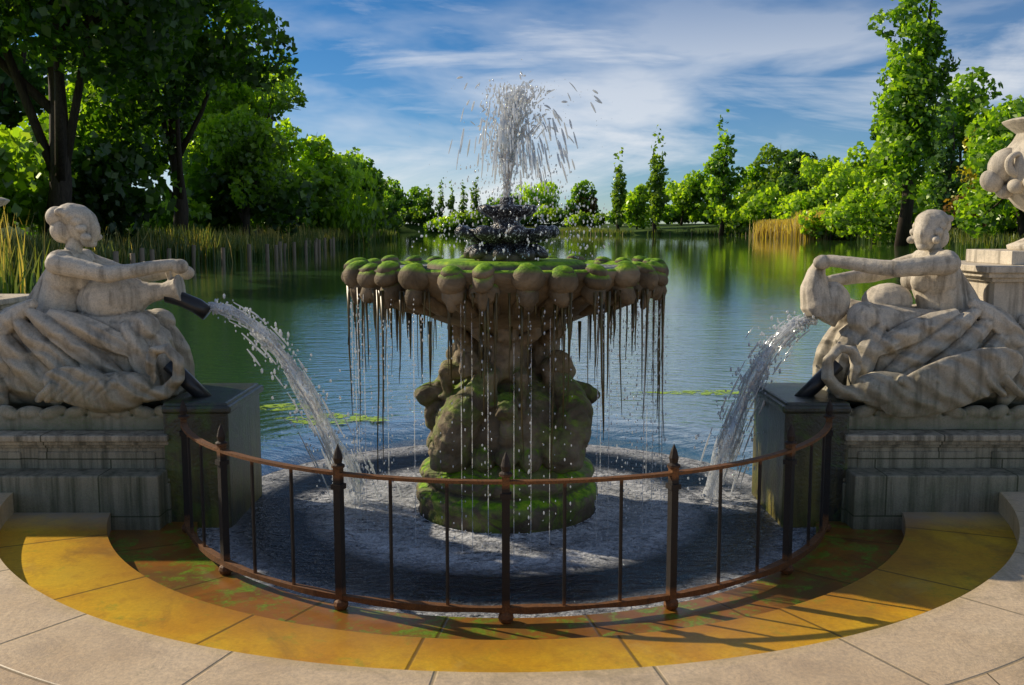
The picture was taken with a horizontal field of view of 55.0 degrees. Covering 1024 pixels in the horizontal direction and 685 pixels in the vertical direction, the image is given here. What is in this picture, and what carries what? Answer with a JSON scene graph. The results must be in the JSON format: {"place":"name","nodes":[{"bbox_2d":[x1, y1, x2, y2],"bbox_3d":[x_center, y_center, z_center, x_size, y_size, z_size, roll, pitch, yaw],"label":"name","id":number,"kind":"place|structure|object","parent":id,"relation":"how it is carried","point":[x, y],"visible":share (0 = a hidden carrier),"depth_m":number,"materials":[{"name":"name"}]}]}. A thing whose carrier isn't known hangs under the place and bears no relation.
{"place":"outdoors","nodes":[
{"label":"outdoors","id":0,"kind":"place"},
{"bbox_2d":[18,233,965,475],"bbox_3d":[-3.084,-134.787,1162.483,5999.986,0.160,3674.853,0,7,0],"label":"lake water","id":1,"kind":"structure","parent":0,"point":[725,295],"depth_m":18.66,"materials":[{"name":"liquid"}]},
{"bbox_2d":[260,390,752,424],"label":"lily pads","id":2,"kind":"object","parent":1,"relation":"on","point":[375,419],"depth_m":11.36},
{"bbox_2d":[108,521,903,639],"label":"ledge paving","id":3,"kind":"structure","parent":0,"point":[171,555],"depth_m":5.85,"materials":[{"name":"stone"}]},
{"bbox_2d":[178,400,834,623],"bbox_3d":[-0.036,0.986,6.244,4.691,0.980,1.732,0,7,0],"label":"iron railing","id":4,"kind":"object","parent":3,"relation":"on","point":[506,610],"visible":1,"depth_m":5.67,"materials":[{"name":"metal"}]},
{"bbox_2d":[197,445,815,617],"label":"pool water","id":5,"kind":"structure","parent":0,"point":[421,576],"depth_m":6.98,"materials":[{"name":"liquid"}]},
{"bbox_2d":[161,383,263,527],"bbox_3d":[-2.325,1.234,7.817,0.510,1.700,1.010,0,7,0],"label":"stone pedestal","id":6,"kind":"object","parent":5,"relation":"in","point":[233,409],"visible":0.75,"depth_m":7.34,"materials":[{"name":"stone"}]},
{"bbox_2d":[163,292,212,396],"bbox_3d":[-2.505,0.037,7.627,0.421,0.872,0.370,0,7,0],"label":"spout","id":7,"kind":"object","parent":6,"relation":"on","point":[192,385],"visible":0.77,"depth_m":7.65,"materials":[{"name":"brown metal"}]},
{"bbox_2d":[206,303,364,503],"bbox_3d":[-1.805,0.498,7.914,1.218,1.657,0.209,0,7,-4],"label":"water jet","id":8,"kind":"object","parent":7,"relation":"attached to","point":[310,394],"depth_m":7.86,"materials":[{"name":"liquid"}]},
{"bbox_2d":[208,294,401,505],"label":"water droplets","id":9,"kind":"object","parent":7,"relation":"attached to","point":[286,369],"visible":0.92,"depth_m":7.83,"materials":[{"name":"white liquid"}]},
{"bbox_2d":[262,446,749,566],"bbox_3d":[-0.040,1.318,7.908,4.820,0.001,4.820,0,7,0],"label":"pool foam","id":10,"kind":"object","parent":5,"relation":"on","point":[497,535],"depth_m":7.41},
{"bbox_2d":[416,457,597,533],"bbox_3d":[-0.040,1.358,7.913,1.450,1.030,1.450,0,7,0],"label":"fountain base","id":11,"kind":"object","parent":5,"relation":"in","point":[581,497],"visible":0.44,"depth_m":7.30,"materials":[{"name":"plant"}]},
{"bbox_2d":[413,324,599,473],"bbox_3d":[-0.039,0.326,7.789,1.486,1.233,1.490,0,7,0],"label":"fountain pedestal","id":12,"kind":"object","parent":11,"relation":"on","point":[502,424],"visible":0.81,"depth_m":7.32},
{"bbox_2d":[341,253,668,335],"bbox_3d":[-0.044,-0.364,7.708,2.524,0.618,2.535,0,7,0],"label":"fountain bowl","id":13,"kind":"object","parent":12,"relation":"on","point":[539,284],"visible":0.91,"depth_m":6.80,"materials":[{"name":"stone"}]},
{"bbox_2d":[346,285,664,513],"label":"icicle-like stalactites","id":14,"kind":"object","parent":13,"relation":"hanging from","point":[378,303],"visible":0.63,"depth_m":6.90,"materials":[{"name":"stone"}]},
{"bbox_2d":[455,197,559,260],"bbox_3d":[-0.035,-0.886,7.648,0.812,0.490,0.809,0,7,0],"label":"fountain finial","id":15,"kind":"object","parent":13,"relation":"on","point":[495,244],"visible":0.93,"depth_m":7.46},
{"bbox_2d":[448,71,601,196],"bbox_3d":[0.096,-1.578,7.681,1.165,0.956,1.307,0,7,0],"label":"fountain jet","id":16,"kind":"object","parent":15,"relation":"attached to","point":[504,124],"visible":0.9,"depth_m":7.52},
{"bbox_2d":[400,264,615,269],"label":"bowl water","id":17,"kind":"structure","parent":13,"relation":"in","point":[607,266],"depth_m":7.89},
{"bbox_2d":[350,59,667,555],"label":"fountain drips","id":18,"kind":"object","parent":5,"relation":"in","point":[520,91],"visible":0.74,"depth_m":7.47,"materials":[{"name":"liquid"}]},
{"bbox_2d":[751,383,850,527],"bbox_3d":[2.245,1.232,7.829,0.510,1.700,1.010,0,7,0],"label":"stone pedestal","id":19,"kind":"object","parent":5,"relation":"in","point":[783,408],"visible":0.48,"depth_m":7.35,"materials":[{"name":"stone"}]},
{"bbox_2d":[794,360,842,396],"bbox_3d":[2.348,0.302,7.543,0.364,0.364,0.116,0,7,0],"label":"spout","id":20,"kind":"object","parent":19,"relation":"on","point":[814,385],"visible":0.58,"depth_m":7.50,"materials":[{"name":"brown metal"}]},
{"bbox_2d":[351,296,664,557],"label":"fountain drip streaks","id":21,"kind":"object","parent":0,"point":[531,420],"visible":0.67,"depth_m":7.06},
{"bbox_2d":[0,512,1016,671],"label":"yellow ledge paving","id":22,"kind":"structure","parent":0,"point":[76,561],"depth_m":5.28,"materials":[{"name":"stone"}]},
{"bbox_2d":[0,222,1016,278],"bbox_3d":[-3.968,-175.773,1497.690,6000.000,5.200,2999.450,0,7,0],"label":"ground","id":23,"kind":"structure","parent":0,"point":[670,229],"depth_m":256.10,"materials":[{"name":"green plant"}]},
{"bbox_2d":[0,127,43,221],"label":"bush","id":24,"kind":"object","parent":23,"relation":"on","point":[8,171],"visible":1,"depth_m":44.41,"materials":[{"name":"green plant"}]},
{"bbox_2d":[0,155,48,234],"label":"bush","id":25,"kind":"object","parent":23,"relation":"on","point":[21,204],"visible":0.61,"depth_m":48.23,"materials":[{"name":"green plant"}]},
{"bbox_2d":[0,4,104,146],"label":"tree","id":26,"kind":"object","parent":23,"relation":"on","point":[11,108],"visible":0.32,"depth_m":75.33,"materials":[{"name":"green plant"}]},
{"bbox_2d":[0,109,181,242],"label":"bush","id":27,"kind":"object","parent":23,"relation":"on","point":[106,173],"visible":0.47,"depth_m":52.39,"materials":[{"name":"green plant"}]},
{"bbox_2d":[0,0,243,238],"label":"tree","id":28,"kind":"object","parent":23,"relation":"on","point":[160,28],"visible":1,"depth_m":46.22,"materials":[{"name":"green plant"}]},
{"bbox_2d":[37,54,211,228],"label":"tree","id":29,"kind":"object","parent":23,"relation":"on","point":[160,138],"visible":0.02,"depth_m":93.96,"materials":[{"name":"green plant"}]},
{"bbox_2d":[35,0,298,236],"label":"tree","id":30,"kind":"object","parent":23,"relation":"on","point":[171,131],"visible":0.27,"depth_m":55.60,"materials":[{"name":"green plant"}]},
{"bbox_2d":[129,193,211,237],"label":"bush","id":31,"kind":"object","parent":23,"relation":"on","point":[200,213],"visible":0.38,"depth_m":67.49,"materials":[{"name":"green plant"}]},
{"bbox_2d":[0,206,382,293],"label":"reeds","id":32,"kind":"object","parent":23,"relation":"on","point":[31,261],"visible":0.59,"depth_m":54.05,"materials":[{"name":"plant"}]},
{"bbox_2d":[147,90,267,175],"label":"tree","id":33,"kind":"object","parent":23,"relation":"on","point":[168,168],"depth_m":115.30,"materials":[{"name":"green plant"}]},
{"bbox_2d":[179,73,308,236],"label":"tree","id":34,"kind":"object","parent":23,"relation":"on","point":[233,132],"visible":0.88,"depth_m":69.16,"materials":[{"name":"green plant"}]},
{"bbox_2d":[186,16,301,235],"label":"tree","id":35,"kind":"object","parent":23,"relation":"on","point":[292,77],"visible":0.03,"depth_m":85.37,"materials":[{"name":"green plant"}]},
{"bbox_2d":[204,206,289,236],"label":"bush","id":36,"kind":"object","parent":23,"relation":"on","point":[282,222],"visible":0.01,"depth_m":82.64,"materials":[{"name":"green plant"}]},
{"bbox_2d":[182,147,318,236],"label":"bush","id":37,"kind":"object","parent":23,"relation":"on","point":[208,190],"visible":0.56,"depth_m":72.17,"materials":[{"name":"green plant"}]},
{"bbox_2d":[264,204,309,232],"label":"bush","id":38,"kind":"object","parent":23,"relation":"on","point":[305,225],"visible":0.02,"depth_m":94.32,"materials":[{"name":"green plant"}]},
{"bbox_2d":[271,117,352,227],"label":"tree","id":39,"kind":"object","parent":23,"relation":"on","point":[325,173],"visible":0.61,"depth_m":97.70,"materials":[{"name":"green plant"}]},
{"bbox_2d":[304,208,327,229],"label":"bush","id":40,"kind":"object","parent":23,"relation":"on","point":[314,217],"visible":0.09,"depth_m":108.93,"materials":[{"name":"green plant"}]},
{"bbox_2d":[312,147,363,168],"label":"tree","id":41,"kind":"object","parent":23,"relation":"on","point":[352,154],"visible":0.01,"depth_m":188.02,"materials":[{"name":"green plant"}]},
{"bbox_2d":[306,153,382,245],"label":"tree","id":42,"kind":"object","parent":23,"relation":"on","point":[345,216],"visible":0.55,"depth_m":109.23,"materials":[{"name":"green plant"}]},
{"bbox_2d":[341,153,387,205],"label":"tree","id":43,"kind":"object","parent":23,"relation":"on","point":[373,170],"visible":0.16,"depth_m":148.57,"materials":[{"name":"green plant"}]},
{"bbox_2d":[370,185,388,227],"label":"tree","id":44,"kind":"object","parent":23,"relation":"on","point":[382,204],"visible":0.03,"depth_m":154.60,"materials":[{"name":"green plant"}]},
{"bbox_2d":[382,176,403,227],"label":"tree","id":45,"kind":"object","parent":23,"relation":"on","point":[392,189],"visible":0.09,"depth_m":213.00,"materials":[{"name":"green plant"}]},
{"bbox_2d":[383,191,404,232],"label":"tree","id":46,"kind":"object","parent":23,"relation":"on","point":[393,206],"visible":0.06,"depth_m":180.12,"materials":[{"name":"green plant"}]},
{"bbox_2d":[388,179,406,222],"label":"tree","id":47,"kind":"object","parent":23,"relation":"on","point":[401,193],"visible":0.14,"depth_m":346.55,"materials":[{"name":"green plant"}]},
{"bbox_2d":[399,211,413,223],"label":"bush","id":48,"kind":"object","parent":23,"relation":"on","point":[406,217],"visible":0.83,"depth_m":337.30,"materials":[{"name":"green plant"}]},
{"bbox_2d":[397,196,429,223],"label":"tree","id":49,"kind":"object","parent":23,"relation":"on","point":[411,205],"visible":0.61,"depth_m":340.81,"materials":[{"name":"green plant"}]},
{"bbox_2d":[406,186,438,223],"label":"tree","id":50,"kind":"object","parent":23,"relation":"on","point":[414,192],"visible":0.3,"depth_m":358.50,"materials":[{"name":"green plant"}]},
{"bbox_2d":[411,206,437,223],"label":"bush","id":51,"kind":"object","parent":23,"relation":"on","point":[420,217],"visible":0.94,"depth_m":337.23,"materials":[{"name":"green plant"}]},
{"bbox_2d":[425,184,434,208],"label":"tree","id":52,"kind":"object","parent":23,"relation":"on","point":[429,203],"visible":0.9,"depth_m":341.36,"materials":[{"name":"green plant"}]},
{"bbox_2d":[423,217,441,232],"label":"bush","id":53,"kind":"object","parent":23,"relation":"on","point":[427,230],"visible":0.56,"depth_m":328.90,"materials":[{"name":"green plant"}]},
{"bbox_2d":[113,231,752,264],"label":"wood posts","id":54,"kind":"object","parent":23,"relation":"on","point":[278,250],"visible":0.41,"depth_m":60.54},
{"bbox_2d":[435,177,444,217],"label":"poplar","id":55,"kind":"object","parent":23,"relation":"on","point":[441,204],"visible":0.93,"depth_m":341.63,"materials":[{"name":"green plant"}]},
{"bbox_2d":[433,213,464,232],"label":"bush","id":56,"kind":"object","parent":23,"relation":"on","point":[451,225],"visible":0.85,"depth_m":325.32,"materials":[{"name":"green plant"}]},
{"bbox_2d":[445,181,456,214],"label":"poplar","id":57,"kind":"object","parent":23,"relation":"on","point":[450,203],"visible":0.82,"depth_m":341.51,"materials":[{"name":"green plant"}]},
{"bbox_2d":[449,210,475,227],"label":"bush","id":58,"kind":"object","parent":23,"relation":"on","point":[465,217],"visible":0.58,"depth_m":326.62,"materials":[{"name":"green plant"}]},
{"bbox_2d":[458,180,467,213],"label":"poplar","id":59,"kind":"object","parent":23,"relation":"on","point":[463,204],"visible":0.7,"depth_m":341.55,"materials":[{"name":"green plant"}]},
{"bbox_2d":[469,176,480,211],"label":"poplar","id":60,"kind":"object","parent":23,"relation":"on","point":[475,200],"visible":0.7,"depth_m":341.70,"materials":[{"name":"green plant"}]},
{"bbox_2d":[463,210,492,228],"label":"bush","id":61,"kind":"object","parent":23,"relation":"on","point":[477,219],"visible":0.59,"depth_m":325.70,"materials":[{"name":"green plant"}]},
{"bbox_2d":[514,181,561,223],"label":"tree","id":62,"kind":"object","parent":23,"relation":"on","point":[529,194],"visible":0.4,"depth_m":337.61,"materials":[{"name":"green plant"}]},
{"bbox_2d":[533,204,550,223],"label":"bush","id":63,"kind":"object","parent":23,"relation":"on","point":[542,211],"visible":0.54,"depth_m":329.38,"materials":[{"name":"green plant"}]},
{"bbox_2d":[542,207,571,224],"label":"bush","id":64,"kind":"object","parent":23,"relation":"on","point":[554,219],"visible":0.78,"depth_m":326.23,"materials":[{"name":"green plant"}]},
{"bbox_2d":[373,225,752,240],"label":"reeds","id":65,"kind":"object","parent":23,"relation":"on","point":[387,235],"visible":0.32,"depth_m":234.57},
{"bbox_2d":[564,179,600,214],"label":"tree","id":66,"kind":"object","parent":23,"relation":"on","point":[575,189],"visible":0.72,"depth_m":339.15,"materials":[{"name":"green plant"}]},
{"bbox_2d":[573,209,594,227],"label":"bush","id":67,"kind":"object","parent":23,"relation":"on","point":[578,221],"visible":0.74,"depth_m":312.25,"materials":[{"name":"green plant"}]},
{"bbox_2d":[571,196,597,217],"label":"tree","id":68,"kind":"object","parent":23,"relation":"on","point":[595,205],"visible":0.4,"depth_m":341.60,"materials":[{"name":"green plant"}]},
{"bbox_2d":[594,213,606,226],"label":"bush","id":69,"kind":"object","parent":23,"relation":"on","point":[597,220],"visible":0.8,"depth_m":308.15,"materials":[{"name":"green plant"}]},
{"bbox_2d":[605,211,623,224],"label":"bush","id":70,"kind":"object","parent":23,"relation":"on","point":[611,219],"visible":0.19,"depth_m":301.86,"materials":[{"name":"green plant"}]},
{"bbox_2d":[610,147,627,231],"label":"poplar","id":71,"kind":"object","parent":23,"relation":"on","point":[618,199],"visible":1,"depth_m":239.22,"materials":[{"name":"green plant"}]},
{"bbox_2d":[612,183,651,228],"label":"tree","id":72,"kind":"object","parent":23,"relation":"on","point":[636,200],"visible":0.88,"depth_m":246.73,"materials":[{"name":"green plant"}]},
{"bbox_2d":[641,125,669,234],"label":"poplar","id":73,"kind":"object","parent":23,"relation":"on","point":[658,199],"visible":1,"depth_m":232.97,"materials":[{"name":"green plant"}]},
{"bbox_2d":[658,203,680,224],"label":"bush","id":74,"kind":"object","parent":23,"relation":"on","point":[668,216],"visible":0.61,"depth_m":286.21,"materials":[{"name":"green plant"}]},
{"bbox_2d":[663,169,706,225],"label":"tree","id":75,"kind":"object","parent":23,"relation":"on","point":[682,194],"visible":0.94,"depth_m":245.79,"materials":[{"name":"green plant"}]},
{"bbox_2d":[686,171,715,223],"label":"tree","id":76,"kind":"object","parent":23,"relation":"on","point":[702,208],"visible":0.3,"depth_m":246.40,"materials":[{"name":"green plant"}]},
{"bbox_2d":[700,109,747,235],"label":"poplar","id":77,"kind":"object","parent":23,"relation":"on","point":[724,182],"visible":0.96,"depth_m":223.00,"materials":[{"name":"green plant"}]},
{"bbox_2d":[730,163,767,198],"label":"tree","id":78,"kind":"object","parent":23,"relation":"on","point":[753,175],"visible":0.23,"depth_m":245.14,"materials":[{"name":"green plant"}]},
{"bbox_2d":[714,181,788,235],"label":"bush","id":79,"kind":"object","parent":23,"relation":"on","point":[751,204],"visible":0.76,"depth_m":218.43,"materials":[{"name":"green plant"}]},
{"bbox_2d":[754,202,771,222],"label":"bush","id":80,"kind":"object","parent":23,"relation":"on","point":[763,217],"visible":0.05,"depth_m":215.79,"materials":[{"name":"green plant"}]},
{"bbox_2d":[739,142,800,196],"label":"tree","id":81,"kind":"object","parent":23,"relation":"on","point":[774,171],"visible":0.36,"depth_m":242.19,"materials":[{"name":"green plant"}]},
{"bbox_2d":[770,194,798,219],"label":"bush","id":82,"kind":"object","parent":23,"relation":"on","point":[775,210],"visible":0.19,"depth_m":205.59,"materials":[{"name":"green plant"}]},
{"bbox_2d":[775,149,817,205],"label":"tree","id":83,"kind":"object","parent":23,"relation":"on","point":[794,158],"visible":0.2,"depth_m":205.62,"materials":[{"name":"green plant"}]},
{"bbox_2d":[749,210,851,239],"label":"reeds","id":84,"kind":"object","parent":23,"relation":"on","point":[788,229],"visible":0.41,"depth_m":168.80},
{"bbox_2d":[776,190,828,219],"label":"bush","id":85,"kind":"object","parent":23,"relation":"on","point":[792,202],"visible":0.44,"depth_m":199.19,"materials":[{"name":"green plant"}]},
{"bbox_2d":[800,154,859,208],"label":"tree","id":86,"kind":"object","parent":23,"relation":"on","point":[834,159],"visible":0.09,"depth_m":197.48,"materials":[{"name":"green plant"}]},
{"bbox_2d":[798,155,868,240],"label":"tree","id":87,"kind":"object","parent":23,"relation":"on","point":[840,185],"visible":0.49,"depth_m":148.40,"materials":[{"name":"green plant"}]},
{"bbox_2d":[822,158,881,211],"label":"tree","id":88,"kind":"object","parent":23,"relation":"on","point":[859,170],"visible":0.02,"depth_m":175.51,"materials":[{"name":"green plant"}]},
{"bbox_2d":[823,140,924,243],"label":"tree","id":89,"kind":"object","parent":23,"relation":"on","point":[872,219],"visible":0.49,"depth_m":119.35,"materials":[{"name":"green plant"}]},
{"bbox_2d":[863,118,932,190],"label":"tree","id":90,"kind":"object","parent":23,"relation":"on","point":[873,136],"visible":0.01,"depth_m":159.44,"materials":[{"name":"green plant"}]},
{"bbox_2d":[867,0,960,245],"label":"poplar","id":91,"kind":"object","parent":23,"relation":"on","point":[916,84],"visible":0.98,"depth_m":103.08,"materials":[{"name":"green plant"}]},
{"bbox_2d":[891,182,936,232],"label":"bush","id":92,"kind":"object","parent":23,"relation":"on","point":[921,201],"visible":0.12,"depth_m":142.26,"materials":[{"name":"green plant"}]},
{"bbox_2d":[854,225,1023,250],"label":"reeds","id":93,"kind":"object","parent":23,"relation":"on","point":[962,240],"visible":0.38,"depth_m":86.64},
{"bbox_2d":[924,87,969,246],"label":"poplar","id":94,"kind":"object","parent":23,"relation":"on","point":[941,191],"visible":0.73,"depth_m":97.89,"materials":[{"name":"green plant"}]},
{"bbox_2d":[921,66,1002,195],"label":"tree","id":95,"kind":"object","parent":23,"relation":"on","point":[968,109],"visible":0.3,"depth_m":144.99,"materials":[{"name":"green plant"}]},
{"bbox_2d":[951,133,976,197],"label":"tree","id":96,"kind":"object","parent":23,"relation":"on","point":[971,177],"visible":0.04,"depth_m":120.06,"materials":[{"name":"green plant"}]},
{"bbox_2d":[943,128,988,237],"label":"tree","id":97,"kind":"object","parent":23,"relation":"on","point":[951,206],"visible":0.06,"depth_m":91.59,"materials":[{"name":"green plant"}]},
{"bbox_2d":[951,94,1023,239],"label":"tree","id":98,"kind":"object","parent":23,"relation":"on","point":[995,212],"visible":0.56,"depth_m":83.84,"materials":[{"name":"green plant"}]},
{"bbox_2d":[988,221,1017,237],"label":"bush","id":99,"kind":"object","parent":23,"relation":"on","point":[1009,229],"visible":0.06,"depth_m":98.90,"materials":[{"name":"green plant"}]},
{"bbox_2d":[0,492,1023,684],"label":"terrace paving","id":100,"kind":"structure","parent":0,"point":[975,636],"depth_m":4.37,"materials":[{"name":"stone"}]},
{"bbox_2d":[0,197,28,310],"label":"urn pier","id":101,"kind":"structure","parent":100,"relation":"on","point":[7,300],"depth_m":8.41,"materials":[{"name":"stone"}]},
{"bbox_2d":[0,430,171,529],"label":"statue pedestal","id":102,"kind":"object","parent":100,"relation":"on","point":[121,478],"visible":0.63,"depth_m":7.22,"materials":[{"name":"stone"}]},
{"bbox_2d":[0,203,194,429],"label":"nymph statue","id":103,"kind":"object","parent":102,"relation":"on","point":[88,341],"visible":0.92,"depth_m":7.44,"materials":[{"name":"stone"}]},
{"bbox_2d":[841,429,1023,528],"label":"statue pedestal","id":104,"kind":"object","parent":100,"relation":"on","point":[891,476],"visible":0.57,"depth_m":7.24,"materials":[{"name":"stone"}]},
{"bbox_2d":[800,209,1023,429],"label":"nymph statue","id":105,"kind":"object","parent":104,"relation":"on","point":[945,351],"visible":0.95,"depth_m":7.44,"materials":[{"name":"stone"}]},
{"bbox_2d":[702,317,817,500],"bbox_3d":[1.988,0.539,7.934,0.870,1.540,0.194,1,7,10],"label":"water jet","id":106,"kind":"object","parent":105,"relation":"attached to","point":[731,427],"depth_m":7.93,"materials":[{"name":"liquid"}]},
{"bbox_2d":[960,117,1023,322],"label":"urn pier","id":107,"kind":"structure","parent":104,"relation":"on","point":[994,277],"depth_m":7.98,"materials":[{"name":"stone"}]},
{"bbox_2d":[11,0,1023,223],"label":"sky","id":108,"kind":"structure","parent":0,"point":[801,75],"materials":[{"name":"blue"}]},
{"bbox_2d":[687,310,815,506],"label":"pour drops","id":109,"kind":"object","parent":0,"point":[780,333],"visible":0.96,"depth_m":7.87,"materials":[{"name":"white liquid"}]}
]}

